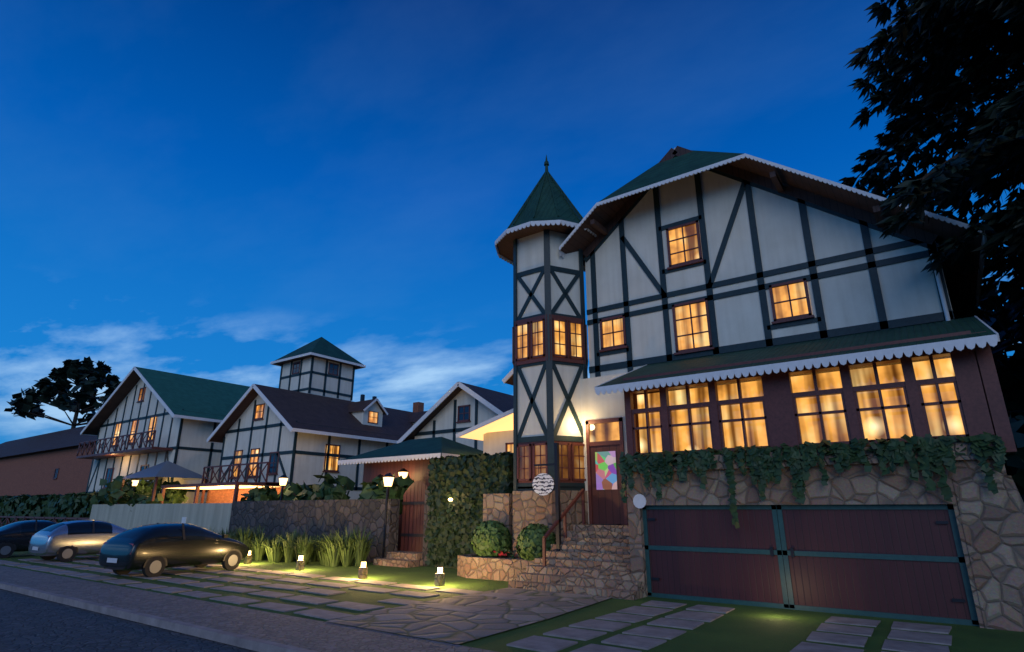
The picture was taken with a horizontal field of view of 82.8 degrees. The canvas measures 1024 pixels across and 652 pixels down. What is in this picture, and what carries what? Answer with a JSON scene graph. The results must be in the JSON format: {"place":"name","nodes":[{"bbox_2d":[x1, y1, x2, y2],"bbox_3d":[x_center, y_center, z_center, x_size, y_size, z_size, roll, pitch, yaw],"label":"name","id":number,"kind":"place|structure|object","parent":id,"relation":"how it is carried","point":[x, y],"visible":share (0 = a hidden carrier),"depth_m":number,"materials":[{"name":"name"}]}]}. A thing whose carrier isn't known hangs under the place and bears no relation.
{"place":"outdoors","nodes":[
{"label":"outdoors","id":0,"kind":"place"},
{"bbox_2d":[0,589,256,651],"bbox_3d":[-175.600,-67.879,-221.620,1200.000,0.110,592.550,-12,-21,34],"label":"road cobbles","id":1,"kind":"object","parent":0,"point":[30,624],"depth_m":9.57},
{"bbox_2d":[76,366,376,503],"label":"chalet","id":2,"kind":"structure","parent":0,"point":[142,419],"depth_m":40.78,"materials":[{"name":"paint"}]},
{"bbox_2d":[0,565,495,651],"bbox_3d":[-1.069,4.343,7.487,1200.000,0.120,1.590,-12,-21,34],"label":"pavement kerb","id":3,"kind":"structure","parent":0,"point":[254,630],"depth_m":10.03,"materials":[{"name":"concrete"}]},
{"bbox_2d":[201,337,426,498],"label":"chalet","id":4,"kind":"structure","parent":0,"point":[307,419],"depth_m":34.80,"materials":[{"name":"paint"}]},
{"bbox_2d":[338,437,482,550],"bbox_3d":[-3.969,7.510,25.896,6.350,4.950,4.650,-12,-21,34],"label":"canopy","id":5,"kind":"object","parent":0,"point":[412,457],"depth_m":25.04,"materials":[{"name":"wood"}]},
{"bbox_2d":[398,468,407,477],"bbox_3d":[-4.565,6.213,24.329,0.340,0.480,0.340,-12,-21,34],"label":"lamp","id":6,"kind":"object","parent":5,"relation":"hanging from","point":[403,472],"visible":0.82,"depth_m":24.27,"materials":[{"name":"beige glass"}]},
{"bbox_2d":[456,369,512,454],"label":"tower wing","id":7,"kind":"structure","parent":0,"point":[494,434],"depth_m":23.70,"materials":[{"name":"beige paint"}]},
{"bbox_2d":[0,551,1023,651],"bbox_3d":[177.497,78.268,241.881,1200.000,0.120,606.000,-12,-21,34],"label":"forecourt lawn","id":8,"kind":"structure","parent":0,"point":[743,628],"depth_m":10.66,"materials":[{"name":"green plant"}]},
{"bbox_2d":[0,519,57,557],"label":"dark sedan","id":9,"kind":"object","parent":8,"relation":"on","point":[15,536],"visible":0.3,"depth_m":23.36,"materials":[{"name":"grey"}]},
{"bbox_2d":[0,492,95,525],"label":"hedge","id":10,"kind":"object","parent":8,"relation":"on","point":[73,504],"visible":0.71,"depth_m":42.73,"materials":[{"name":"green plant"}]},
{"bbox_2d":[0,426,96,495],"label":"brick building","id":11,"kind":"structure","parent":8,"relation":"on","point":[47,463],"depth_m":62.59,"materials":[{"name":"brown brick"}]},
{"bbox_2d":[4,356,121,428],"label":"araucaria trees","id":12,"kind":"object","parent":8,"relation":"on","point":[77,371],"visible":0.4,"depth_m":82.68,"materials":[{"name":"green plant"}]},
{"bbox_2d":[28,520,128,561],"bbox_3d":[-16.353,8.358,22.773,1.967,1.444,3.869,-12,-21,34],"label":"silver hatchback","id":13,"kind":"object","parent":8,"relation":"on","point":[66,541],"visible":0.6,"depth_m":21.58,"materials":[{"name":"grey metal"}]},
{"bbox_2d":[0,503,231,533],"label":"bamboo fence","id":14,"kind":"object","parent":8,"relation":"on","point":[214,516],"visible":0.38,"depth_m":31.25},
{"bbox_2d":[131,478,138,498],"bbox_3d":[-23.105,11.079,35.105,0.340,3.680,0.340,-12,-21,34],"label":"lamp post","id":15,"kind":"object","parent":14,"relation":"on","point":[135,481],"depth_m":35.48,"materials":[{"name":"white glass"}]},
{"bbox_2d":[117,461,284,503],"bbox_3d":[-18.171,9.923,33.136,12.400,4.700,3.400,-12,-21,34],"label":"porch and gazebo","id":16,"kind":"object","parent":8,"relation":"on","point":[225,492],"visible":0.38,"depth_m":34.00,"materials":[{"name":"beige"}]},
{"bbox_2d":[244,550,251,563],"bbox_3d":[-9.299,8.144,20.457,0.190,0.470,0.200,-12,-21,34],"label":"garden light","id":17,"kind":"object","parent":8,"relation":"on","point":[248,559],"visible":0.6,"depth_m":20.38,"materials":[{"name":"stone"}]},
{"bbox_2d":[87,473,414,514],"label":"garden shrubs","id":18,"kind":"object","parent":8,"relation":"on","point":[111,493],"visible":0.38,"depth_m":28.04,"materials":[{"name":"green plant"}]},
{"bbox_2d":[207,524,380,566],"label":"ornamental grasses","id":19,"kind":"object","parent":8,"relation":"on","point":[336,550],"visible":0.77,"depth_m":20.47,"materials":[{"name":"green plant"}]},
{"bbox_2d":[295,554,304,570],"bbox_3d":[-6.695,7.482,18.358,0.190,0.470,0.200,-12,-21,34],"label":"garden light","id":20,"kind":"object","parent":8,"relation":"on","point":[300,562],"visible":1,"depth_m":18.29,"materials":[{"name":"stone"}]},
{"bbox_2d":[358,561,367,578],"bbox_3d":[-4.150,6.796,16.183,0.190,0.470,0.200,-12,-21,34],"label":"garden light","id":21,"kind":"object","parent":8,"relation":"on","point":[363,571],"visible":0.99,"depth_m":16.12,"materials":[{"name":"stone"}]},
{"bbox_2d":[228,490,534,580],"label":"stone garden wall","id":22,"kind":"structure","parent":8,"relation":"on","point":[318,517],"depth_m":21.53,"materials":[{"name":"dark stone"},{"name":"light brown stone"}]},
{"bbox_2d":[279,475,287,499],"bbox_3d":[-10.691,8.584,26.693,0.340,3.380,0.340,-12,-21,34],"label":"lamp post","id":23,"kind":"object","parent":22,"relation":"on","point":[283,479],"depth_m":27.01,"materials":[{"name":"white glass"}]},
{"bbox_2d":[400,481,427,551],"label":"gate","id":24,"kind":"structure","parent":22,"relation":"on","point":[411,533],"depth_m":21.08,"materials":[{"name":"red wood"}]},
{"bbox_2d":[471,520,555,560],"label":"bushes","id":25,"kind":"object","parent":22,"relation":"on","point":[491,538],"visible":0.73,"depth_m":16.45,"materials":[{"name":"green plant"}]},
{"bbox_2d":[382,473,393,557],"bbox_3d":[-4.582,6.960,21.126,0.340,3.130,0.340,-12,-21,34],"label":"lamp post","id":26,"kind":"object","parent":8,"relation":"on","point":[388,478],"visible":0.88,"depth_m":21.31,"materials":[{"name":"grey metal"}]},
{"bbox_2d":[434,566,444,586],"bbox_3d":[-1.826,6.325,14.690,0.190,0.470,0.200,-12,-21,34],"label":"garden light","id":27,"kind":"object","parent":8,"relation":"on","point":[439,578],"visible":1,"depth_m":14.62,"materials":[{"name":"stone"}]},
{"bbox_2d":[397,382,512,450],"bbox_3d":[3.857,9.227,36.248,8.321,7.900,22.240,-12,-21,34],"label":"chalet","id":28,"kind":"object","parent":8,"relation":"on","point":[454,410],"visible":0.16,"depth_m":29.20,"materials":[{"name":"paint"}]},
{"bbox_2d":[424,451,512,568],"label":"ivy hedge block","id":29,"kind":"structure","parent":8,"relation":"on","point":[465,483],"depth_m":19.31,"materials":[{"name":"green plant"}]},
{"bbox_2d":[326,588,612,643],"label":"stone paving","id":30,"kind":"structure","parent":8,"relation":"on","point":[499,615],"depth_m":10.45,"materials":[{"name":"grey stone"}]},
{"bbox_2d":[0,554,951,651],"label":"forecourt slabs","id":31,"kind":"structure","parent":8,"relation":"on","point":[540,643],"depth_m":10.68,"materials":[{"name":"stone"}]},
{"bbox_2d":[99,523,248,576],"bbox_3d":[-10.236,6.834,17.940,2.011,1.444,3.950,-10,-20,28],"label":"black hatchback","id":32,"kind":"object","parent":31,"relation":"on","point":[152,550],"visible":1,"depth_m":16.91,"materials":[{"name":"black metal"}]},
{"bbox_2d":[532,443,560,550],"bbox_3d":[0.926,5.030,15.788,0.860,3.600,0.100,-12,-21,34],"label":"sign post","id":33,"kind":"object","parent":8,"relation":"on","point":[543,484],"visible":0.96,"depth_m":15.90,"materials":[{"name":"brown metal"}]},
{"bbox_2d":[508,489,644,599],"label":"entrance stairs","id":34,"kind":"structure","parent":8,"relation":"on","point":[591,559],"depth_m":14.22,"materials":[{"name":"stone"}]},
{"bbox_2d":[558,146,1023,631],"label":"house","id":35,"kind":"structure","parent":8,"relation":"on","point":[739,299],"depth_m":13.10,"materials":[{"name":"white paint"}]},
{"bbox_2d":[618,432,1007,527],"bbox_3d":[5.466,3.177,11.639,7.144,1.705,0.592,-12,-21,34],"label":"ivy on garage wall","id":36,"kind":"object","parent":35,"relation":"attached to","point":[933,452],"visible":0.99,"depth_m":11.31,"materials":[{"name":"green plant"}]},
{"bbox_2d":[977,174,1023,433],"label":"trees","id":37,"kind":"object","parent":8,"relation":"on","point":[1010,371],"visible":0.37,"depth_m":19.39,"materials":[{"name":"green plant"}]},
{"bbox_2d":[1004,415,1023,501],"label":"distant tree line","id":38,"kind":"object","parent":8,"relation":"on","point":[1014,465],"visible":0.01,"depth_m":38.76,"materials":[{"name":"green plant"}]},
{"bbox_2d":[0,0,1023,443],"label":"sky","id":39,"kind":"structure","parent":0,"point":[217,190],"materials":[{"name":"blue"}]},
{"bbox_2d":[495,155,596,558],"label":"tower","id":40,"kind":"structure","parent":0,"point":[549,349],"depth_m":18.16,"materials":[{"name":"white paint"}]},
{"bbox_2d":[838,0,1023,330],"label":"conifer tree","id":41,"kind":"object","parent":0,"point":[946,39],"visible":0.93,"depth_m":14.69,"materials":[{"name":"green plant"}]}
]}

